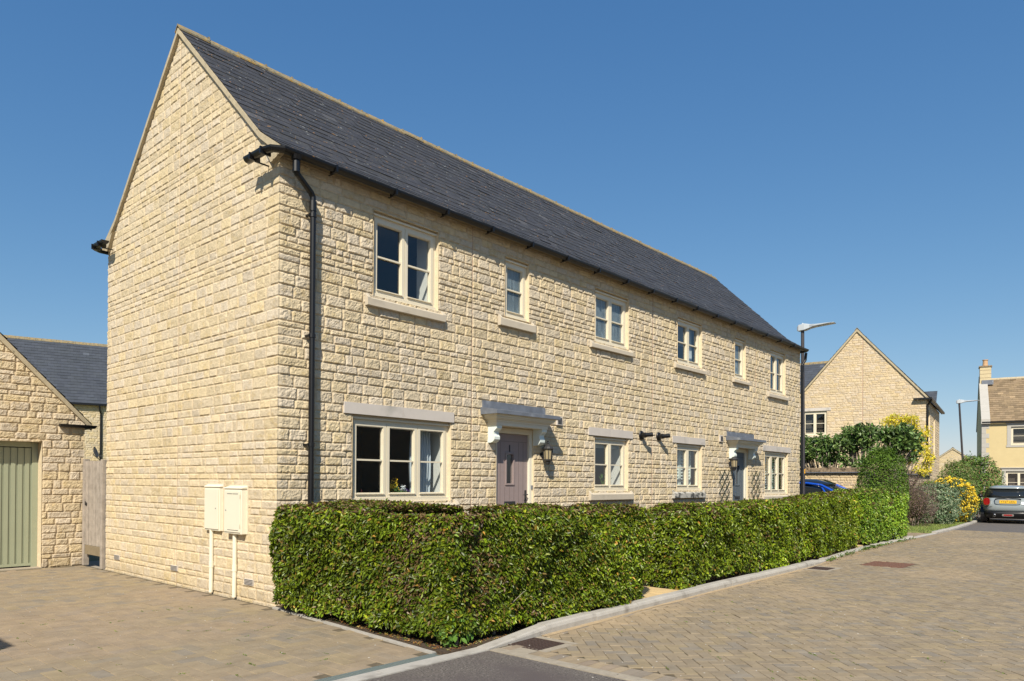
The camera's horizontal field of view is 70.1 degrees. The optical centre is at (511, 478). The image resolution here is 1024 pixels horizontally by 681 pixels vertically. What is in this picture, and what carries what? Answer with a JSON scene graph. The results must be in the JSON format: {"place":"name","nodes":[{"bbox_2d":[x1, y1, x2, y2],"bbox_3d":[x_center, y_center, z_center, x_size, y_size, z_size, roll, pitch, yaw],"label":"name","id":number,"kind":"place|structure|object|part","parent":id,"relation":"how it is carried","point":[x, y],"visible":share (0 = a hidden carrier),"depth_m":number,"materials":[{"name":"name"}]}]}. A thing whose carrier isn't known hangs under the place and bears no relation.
{"place":"outdoors","nodes":[
{"label":"outdoors","id":0,"kind":"place"},
{"bbox_2d":[4,335,107,460],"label":"house","id":1,"kind":"structure","parent":0,"point":[74,373],"depth_m":35.15,"materials":[{"name":"stone"}]},
{"bbox_2d":[93,447,103,457],"bbox_3d":[-19.706,-1.249,34.617,0.581,0.522,0.464,0,0,42],"label":"satellite dish","id":2,"kind":"object","parent":1,"relation":"attached to","point":[95,452],"visible":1,"depth_m":34.59,"materials":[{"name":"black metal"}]},
{"bbox_2d":[86,561,104,569],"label":"path","id":3,"kind":"structure","parent":0,"point":[95,564],"depth_m":12.87,"materials":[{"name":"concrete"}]},
{"bbox_2d":[0,565,440,680],"bbox_3d":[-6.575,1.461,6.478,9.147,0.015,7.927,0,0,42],"label":"block paving drive","id":4,"kind":"structure","parent":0,"point":[152,638],"depth_m":6.81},
{"bbox_2d":[314,653,443,680],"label":"channel drain","id":5,"kind":"object","parent":4,"relation":"in","point":[362,671],"visible":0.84,"depth_m":5.73,"materials":[{"name":"grey concrete"}]},
{"bbox_2d":[366,651,625,680],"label":"tarmac road","id":6,"kind":"structure","parent":0,"point":[489,666],"depth_m":5.65,"materials":[{"name":"grey asphalt"}]},
{"bbox_2d":[0,0,1023,455],"label":"sky","id":7,"kind":"structure","parent":0,"point":[851,164],"materials":[{"name":"blue"}]},
{"bbox_2d":[89,517,963,560],"bbox_3d":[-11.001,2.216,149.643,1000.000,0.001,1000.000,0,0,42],"label":"ground","id":8,"kind":"structure","parent":0,"point":[93,558],"depth_m":14.12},
{"bbox_2d":[0,332,96,570],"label":"garage","id":9,"kind":"structure","parent":8,"relation":"on","point":[45,423],"depth_m":12.12,"materials":[{"name":"stone"}]},
{"bbox_2d":[0,447,30,567],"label":"garage door","id":10,"kind":"structure","parent":9,"relation":"in","point":[15,463],"depth_m":12.00,"materials":[{"name":"wood"}]},
{"bbox_2d":[82,459,106,568],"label":"garden gate","id":11,"kind":"structure","parent":9,"relation":"attached to","point":[94,510],"depth_m":12.18,"materials":[{"name":"brown wood"}]},
{"bbox_2d":[272,607,435,653],"bbox_3d":[-1.707,1.513,7.326,0.045,0.062,3.018,1,0,-44],"label":"edging","id":12,"kind":"object","parent":8,"relation":"on","point":[424,650],"visible":0.52,"depth_m":7.04,"materials":[{"name":"concrete"}]},
{"bbox_2d":[333,647,489,680],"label":"kerb","id":13,"kind":"structure","parent":8,"relation":"on","point":[408,666],"depth_m":5.80,"materials":[{"name":"concrete"}]},
{"bbox_2d":[91,23,808,606],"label":"terraced house","id":14,"kind":"structure","parent":8,"relation":"on","point":[315,295],"depth_m":10.69,"materials":[{"name":"stone"}]},
{"bbox_2d":[204,483,224,591],"bbox_3d":[-3.860,0.766,9.426,0.460,1.410,0.071,0,0,42],"label":"meter box","id":15,"kind":"object","parent":14,"relation":"attached to","point":[214,509],"visible":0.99,"depth_m":9.41,"materials":[{"name":"beige paint"}]},
{"bbox_2d":[204,489,218,528],"bbox_3d":[-3.878,0.392,9.409,0.370,0.513,0.015,0,0,42],"label":"door","id":16,"kind":"structure","parent":15,"relation":"in","point":[211,503],"depth_m":9.40,"materials":[{"name":"beige paint"}]},
{"bbox_2d":[224,485,248,597],"bbox_3d":[-3.421,0.774,9.016,0.480,1.395,0.101,0,0,42],"label":"meter box","id":17,"kind":"object","parent":14,"relation":"attached to","point":[236,509],"visible":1,"depth_m":8.97,"materials":[{"name":"beige paint"}]},
{"bbox_2d":[224,491,239,532],"bbox_3d":[-3.448,0.405,8.986,0.396,0.508,0.015,0,0,42],"label":"door","id":18,"kind":"structure","parent":17,"relation":"in","point":[231,498],"depth_m":8.97,"materials":[{"name":"beige paint"}]},
{"bbox_2d":[389,478,409,491],"bbox_3d":[-1.588,0.158,10.075,0.410,0.341,0.310,0,0,-15],"label":"flower arrangement","id":19,"kind":"object","parent":14,"relation":"on","point":[395,488],"visible":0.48,"depth_m":10.04,"materials":[{"name":"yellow plant"}]},
{"bbox_2d":[343,401,459,507],"bbox_3d":[-1.485,-0.263,9.905,0.199,1.393,1.975,0,0,42],"label":"window","id":20,"kind":"structure","parent":14,"relation":"in","point":[385,424],"depth_m":9.90,"materials":[{"name":"beige paint"}]},
{"bbox_2d":[365,212,445,322],"bbox_3d":[-1.461,-2.861,9.926,0.199,1.270,1.365,0,0,42],"label":"window","id":21,"kind":"structure","parent":14,"relation":"in","point":[404,229],"depth_m":9.94,"materials":[{"name":"beige paint"}]},
{"bbox_2d":[497,433,527,504],"bbox_3d":[-0.002,0.357,11.614,0.116,2.120,0.764,0,0,42],"label":"door","id":22,"kind":"structure","parent":14,"relation":"in","point":[515,446],"depth_m":11.65,"materials":[{"name":"purple paint"}]},
{"bbox_2d":[498,258,535,333],"bbox_3d":[0.039,-2.920,11.613,0.199,1.105,0.840,0,0,42],"label":"window","id":23,"kind":"structure","parent":14,"relation":"in","point":[512,265],"depth_m":11.68,"materials":[{"name":"beige paint"}]},
{"bbox_2d":[540,441,553,464],"bbox_3d":[0.578,-0.420,12.017,0.224,0.395,0.188,0,0,42],"label":"wall lantern","id":24,"kind":"object","parent":14,"relation":"attached to","point":[546,454],"depth_m":11.95,"materials":[{"name":"black metal"}]},
{"bbox_2d":[595,474,611,484],"bbox_3d":[1.720,0.041,13.801,0.345,0.293,0.225,0,0,15],"label":"houseplant","id":25,"kind":"object","parent":14,"relation":"on","point":[602,480],"visible":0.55,"depth_m":13.82,"materials":[{"name":"green plant"}]},
{"bbox_2d":[589,289,632,356],"bbox_3d":[1.814,-2.901,13.608,0.199,1.100,1.360,0,0,42],"label":"window","id":26,"kind":"structure","parent":14,"relation":"in","point":[609,299],"depth_m":13.67,"materials":[{"name":"beige paint"}]},
{"bbox_2d":[588,427,633,499],"bbox_3d":[1.813,-0.263,13.613,0.199,1.313,1.450,0,0,42],"label":"window","id":27,"kind":"structure","parent":14,"relation":"in","point":[607,441],"depth_m":13.63,"materials":[{"name":"beige paint"}]},
{"bbox_2d":[639,431,652,439],"bbox_3d":[2.637,-0.852,14.318,0.269,0.177,0.174,0,0,27],"label":"flue outlet","id":28,"kind":"object","parent":14,"relation":"attached to","point":[642,435],"visible":1,"depth_m":14.29,"materials":[{"name":"black plastic"}]},
{"bbox_2d":[656,432,669,440],"bbox_3d":[3.076,-0.857,14.812,0.269,0.177,0.174,0,0,27],"label":"flue outlet","id":29,"kind":"object","parent":14,"relation":"attached to","point":[659,436],"visible":1,"depth_m":14.78,"materials":[{"name":"black plastic"}]},
{"bbox_2d":[672,436,705,497],"bbox_3d":[3.810,-0.238,15.859,0.199,1.313,1.460,0,0,42],"label":"window","id":30,"kind":"structure","parent":14,"relation":"in","point":[685,447],"depth_m":15.88,"materials":[{"name":"beige paint"}]},
{"bbox_2d":[673,318,706,374],"bbox_3d":[3.827,-2.877,15.872,0.199,1.100,1.360,0,0,42],"label":"window","id":31,"kind":"structure","parent":14,"relation":"in","point":[687,325],"depth_m":15.89,"materials":[{"name":"beige paint"}]},
{"bbox_2d":[719,470,729,501],"bbox_3d":[4.973,0.317,17.067,0.021,1.052,0.573,0,0,42],"label":"trellis","id":32,"kind":"object","parent":14,"relation":"attached to","point":[722,486],"visible":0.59,"depth_m":17.04,"materials":[{"name":"brown wood"}]},
{"bbox_2d":[728,456,737,470],"bbox_3d":[5.243,-0.383,17.262,0.224,0.395,0.188,0,0,42],"label":"wall lantern","id":33,"kind":"object","parent":14,"relation":"attached to","point":[733,463],"depth_m":17.20,"materials":[{"name":"black metal"}]},
{"bbox_2d":[732,452,743,500],"bbox_3d":[5.501,0.424,17.801,0.116,2.120,0.724,0,0,42],"label":"door","id":34,"kind":"structure","parent":14,"relation":"in","point":[737,489],"depth_m":17.88,"materials":[{"name":"grey wood"}]},
{"bbox_2d":[732,339,749,385],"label":"window","id":35,"kind":"structure","parent":14,"relation":"in","point":[739,343],"depth_m":17.92,"materials":[{"name":"beige paint"}]},
{"bbox_2d":[751,471,760,498],"bbox_3d":[6.149,0.331,18.390,0.021,1.051,0.551,0,0,42],"label":"trellis","id":36,"kind":"object","parent":14,"relation":"attached to","point":[754,485],"visible":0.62,"depth_m":18.39,"materials":[{"name":"wood"}]},
{"bbox_2d":[762,445,790,498],"bbox_3d":[7.023,-0.152,19.471,0.199,1.408,1.890,0,0,42],"label":"window","id":37,"kind":"structure","parent":14,"relation":"in","point":[775,449],"depth_m":19.53,"materials":[{"name":"beige paint"}]},
{"bbox_2d":[767,350,788,400],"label":"window","id":38,"kind":"structure","parent":14,"relation":"in","point":[775,355],"depth_m":19.57,"materials":[{"name":"beige paint"}]},
{"bbox_2d":[502,566,841,653],"bbox_3d":[2.841,1.550,9.657,0.461,0.031,8.715,0,0,40],"label":"gully surround","id":39,"kind":"object","parent":8,"relation":"on","point":[526,650],"visible":0.52,"depth_m":6.53,"materials":[{"name":"concrete"}]},
{"bbox_2d":[797,322,835,493],"bbox_3d":[8.710,-1.444,20.936,1.040,6.150,0.300,0,0,42],"label":"street lamp","id":40,"kind":"object","parent":8,"relation":"on","point":[802,327],"visible":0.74,"depth_m":21.15,"materials":[{"name":"metal"}]},
{"bbox_2d":[799,432,849,467],"bbox_3d":[11.022,-0.013,26.078,2.037,3.391,1.199,0,0,42],"label":"evergreen tree","id":41,"kind":"object","parent":8,"relation":"on","point":[824,452],"visible":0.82,"depth_m":25.84,"materials":[{"name":"green plant"}]},
{"bbox_2d":[837,422,884,467],"bbox_3d":[12.087,-0.154,25.571,1.630,3.680,1.416,0,0,42],"label":"evergreen tree","id":42,"kind":"object","parent":8,"relation":"on","point":[863,437],"visible":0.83,"depth_m":25.31,"materials":[{"name":"green plant"}]},
{"bbox_2d":[799,328,944,481],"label":"gabled house","id":43,"kind":"structure","parent":8,"relation":"on","point":[859,376],"depth_m":32.64,"materials":[{"name":"stone"}]},
{"bbox_2d":[800,407,830,437],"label":"window","id":44,"kind":"structure","parent":43,"relation":"in","point":[815,411],"depth_m":33.57,"materials":[{"name":"beige paint"}]},
{"bbox_2d":[872,420,927,482],"bbox_3d":[13.577,-0.167,25.742,1.864,3.731,1.571,0,0,42],"label":"evergreen tree","id":45,"kind":"object","parent":8,"relation":"on","point":[902,436],"visible":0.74,"depth_m":25.40,"materials":[{"name":"green plant"}]},
{"bbox_2d":[878,412,935,486],"bbox_3d":[14.895,-0.449,27.654,2.358,4.348,3.294,0,0,42],"label":"golden tree","id":46,"kind":"object","parent":8,"relation":"on","point":[910,420],"visible":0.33,"depth_m":27.79,"materials":[{"name":"yellow plant"}]},
{"bbox_2d":[932,517,977,533],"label":"kerb","id":47,"kind":"structure","parent":8,"relation":"on","point":[975,520],"depth_m":24.57,"materials":[{"name":"concrete"}]},
{"bbox_2d":[939,447,976,477],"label":"distant house","id":48,"kind":"structure","parent":8,"relation":"on","point":[953,453],"depth_m":60.22,"materials":[{"name":"stone"}]},
{"bbox_2d":[276,537,900,654],"bbox_3d":[4.173,1.575,13.855,3.120,0.060,17.762,0,0,42],"label":"soil bed","id":49,"kind":"object","parent":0,"point":[517,626],"visible":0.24,"depth_m":7.14,"materials":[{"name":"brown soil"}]},
{"bbox_2d":[434,613,476,646],"bbox_3d":[-0.512,1.330,6.484,0.315,0.342,0.424,0,0,42],"label":"hedge sucker","id":50,"kind":"object","parent":49,"relation":"on","point":[454,638],"visible":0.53,"depth_m":6.36,"materials":[{"name":"green plant"}]},
{"bbox_2d":[268,498,654,645],"bbox_3d":[-0.515,0.874,8.443,3.098,1.276,3.551,0,0,42],"label":"hedge","id":51,"kind":"object","parent":49,"relation":"on","point":[422,568],"visible":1,"depth_m":7.14,"materials":[{"name":"green plant"}]},
{"bbox_2d":[644,491,864,589],"bbox_3d":[4.859,0.900,13.270,1.025,1.340,9.069,0,0,39],"label":"hedge","id":52,"kind":"object","parent":49,"relation":"on","point":[689,539],"visible":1,"depth_m":11.25,"materials":[{"name":"green plant"}]},
{"bbox_2d":[831,488,909,544],"bbox_3d":[9.100,0.918,18.678,1.310,1.414,4.111,0,0,42],"label":"hedge","id":53,"kind":"object","parent":49,"relation":"on","point":[885,512],"visible":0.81,"depth_m":17.93,"materials":[{"name":"green plant"}]},
{"bbox_2d":[634,586,677,599],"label":"path","id":54,"kind":"structure","parent":0,"point":[647,591],"depth_m":9.45,"materials":[{"name":"beige stone"}]},
{"bbox_2d":[499,530,1023,680],"bbox_3d":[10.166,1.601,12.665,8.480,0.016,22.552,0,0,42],"label":"block paving road","id":55,"kind":"structure","parent":0,"point":[968,586],"depth_m":7.59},
{"bbox_2d":[21,573,1019,680],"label":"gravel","id":56,"kind":"structure","parent":55,"relation":"on","point":[616,629],"depth_m":7.17,"materials":[{"name":"beige gravel"}]},
{"bbox_2d":[508,637,563,650],"bbox_3d":[0.214,1.527,6.638,0.365,0.052,0.390,0,0,42],"label":"drain grate","id":57,"kind":"object","parent":55,"relation":"in","point":[533,643],"visible":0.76,"depth_m":6.64,"materials":[{"name":"metal"}]},
{"bbox_2d":[490,648,653,680],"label":"edging","id":58,"kind":"object","parent":55,"relation":"on","point":[571,665],"visible":0.62,"depth_m":5.84,"materials":[{"name":"concrete"}]},
{"bbox_2d":[502,645,689,680],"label":"block paving border","id":59,"kind":"object","parent":55,"relation":"on","point":[612,668],"visible":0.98,"depth_m":5.83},
{"bbox_2d":[477,561,814,649],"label":"kerb","id":60,"kind":"structure","parent":55,"relation":"on","point":[551,626],"depth_m":8.25,"materials":[{"name":"concrete"}]},
{"bbox_2d":[543,569,806,637],"bbox_3d":[2.694,1.539,9.794,0.126,0.011,7.399,0,0,40],"label":"block paving border","id":61,"kind":"object","parent":55,"relation":"on","point":[642,611],"visible":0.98,"depth_m":8.55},
{"bbox_2d":[542,542,897,635],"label":"sand","id":62,"kind":"structure","parent":55,"relation":"on","point":[586,624],"depth_m":8.89,"materials":[{"name":"beige sand"}]},
{"bbox_2d":[826,535,918,561],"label":"weeds","id":63,"kind":"object","parent":62,"relation":"on","point":[849,553],"visible":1,"depth_m":16.34,"materials":[{"name":"green plant"}]},
{"bbox_2d":[807,566,833,569],"bbox_3d":[5.387,1.592,12.744,0.350,0.052,0.450,0,0,42],"label":"drain grate","id":64,"kind":"object","parent":55,"relation":"in","point":[821,568],"visible":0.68,"depth_m":12.71,"materials":[{"name":"metal"}]},
{"bbox_2d":[809,536,912,564],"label":"kerb","id":65,"kind":"structure","parent":55,"relation":"on","point":[820,560],"depth_m":15.82,"materials":[{"name":"concrete"}]},
{"bbox_2d":[817,531,948,565],"bbox_3d":[9.908,1.629,18.530,0.300,0.011,13.952,0,0,40],"label":"block paving border","id":66,"kind":"object","parent":55,"relation":"on","point":[878,547],"visible":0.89,"depth_m":17.04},
{"bbox_2d":[861,561,913,567],"bbox_3d":[6.919,1.588,13.436,0.700,0.026,0.900,0,0,42],"label":"manhole cover","id":67,"kind":"object","parent":55,"relation":"on","point":[889,564],"visible":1,"depth_m":13.37,"materials":[{"name":"metal"}]},
{"bbox_2d":[914,533,935,537],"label":"kerb","id":68,"kind":"structure","parent":55,"relation":"on","point":[922,535],"depth_m":20.84,"materials":[{"name":"concrete"}]},
{"bbox_2d":[892,533,928,537],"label":"block paving side drive","id":69,"kind":"structure","parent":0,"point":[912,534],"depth_m":21.59,"materials":[{"name":"beige stone"}]},
{"bbox_2d":[799,479,879,533],"bbox_3d":[9.342,0.835,22.223,4.296,1.637,2.274,0,0,42],"label":"blue car","id":70,"kind":"object","parent":69,"relation":"on","point":[817,485],"visible":0.09,"depth_m":21.71,"materials":[{"name":"paint"}]},
{"bbox_3d":[9.004,0.374,22.528,3.069,0.357,1.627,0,0,42],"label":"window glass","id":71,"kind":"part","parent":70,"relation":"part of","materials":[{"name":"black glass"}]},
{"bbox_2d":[854,445,910,516],"bbox_3d":[11.247,0.324,22.197,1.513,2.663,1.580,0,0,42],"label":"topiary shrub","id":72,"kind":"object","parent":69,"relation":"on","point":[880,476],"visible":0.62,"depth_m":21.91,"materials":[{"name":"green plant"}]},
{"bbox_2d":[907,518,973,532],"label":"lawn","id":73,"kind":"structure","parent":0,"point":[913,531],"depth_m":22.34,"materials":[{"name":"green plant"}]},
{"bbox_2d":[897,473,939,526],"bbox_3d":[13.610,0.752,24.827,1.702,1.865,1.942,0,0,42],"label":"purple shrub","id":74,"kind":"object","parent":73,"relation":"on","point":[919,501],"visible":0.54,"depth_m":24.43,"materials":[{"name":"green plant"}]},
{"bbox_2d":[913,482,962,524],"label":"grey green shrub","id":75,"kind":"object","parent":73,"relation":"on","point":[945,500],"visible":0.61,"depth_m":25.88,"materials":[{"name":"green plant"}]},
{"bbox_2d":[926,476,979,522],"bbox_3d":[16.758,0.852,27.937,1.943,1.930,2.112,0,0,42],"label":"yellow flowering shrub","id":76,"kind":"object","parent":73,"relation":"on","point":[970,506],"visible":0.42,"depth_m":27.38,"materials":[{"name":"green plant"}]},
{"bbox_2d":[936,459,979,513],"bbox_3d":[18.479,0.449,30.301,1.704,2.588,2.114,0,0,42],"label":"mixed shrub","id":77,"kind":"object","parent":73,"relation":"on","point":[952,472],"visible":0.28,"depth_m":30.03,"materials":[{"name":"green plant"}]},
{"bbox_2d":[947,451,1005,518],"bbox_3d":[20.386,0.260,32.095,2.546,3.010,3.024,0,0,42],"label":"mixed shrub","id":78,"kind":"object","parent":73,"relation":"on","point":[988,475],"visible":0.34,"depth_m":31.59,"materials":[{"name":"green plant"}]},
{"bbox_2d":[956,508,1023,532],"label":"road","id":79,"kind":"structure","parent":0,"point":[1004,525],"depth_m":26.23,"materials":[{"name":"grey asphalt"}]},
{"bbox_2d":[956,399,978,461],"bbox_3d":[23.993,-1.192,38.394,1.053,6.020,0.540,0,0,42],"label":"street lamp","id":80,"kind":"object","parent":79,"relation":"on","point":[959,401],"visible":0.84,"depth_m":38.53,"materials":[{"name":"metal"}]},
{"bbox_2d":[978,484,1023,522],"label":"grey car","id":81,"kind":"object","parent":79,"relation":"on","point":[1002,501],"visible":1,"depth_m":28.09,"materials":[{"name":"paint"}]},
{"bbox_3d":[19.851,0.586,29.154,1.577,0.349,2.809,0,0,35],"label":"window glass","id":82,"kind":"part","parent":81,"relation":"part of","materials":[{"name":"black glass"}]},
{"bbox_2d":[976,359,1023,507],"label":"rendered house","id":83,"kind":"structure","parent":0,"point":[1000,422],"depth_m":44.62,"materials":[{"name":"paint"}]},
{"bbox_2d":[1000,467,1023,484],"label":"window","id":84,"kind":"structure","parent":83,"relation":"in","point":[1007,470],"depth_m":44.02,"materials":[{"name":"beige paint"}]},
{"bbox_2d":[1006,422,1023,446],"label":"window","id":85,"kind":"structure","parent":83,"relation":"in","point":[1010,426],"depth_m":44.03,"materials":[{"name":"beige paint"}]},
{"label":"lawn","id":86,"kind":"structure","parent":0,"visible":0},
{"bbox_2d":[799,467,931,520],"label":"garden wall","id":87,"kind":"structure","parent":86,"relation":"on","point":[845,477],"depth_m":24.62,"materials":[{"name":"stone"},{"name":"mortar"}]}
]}

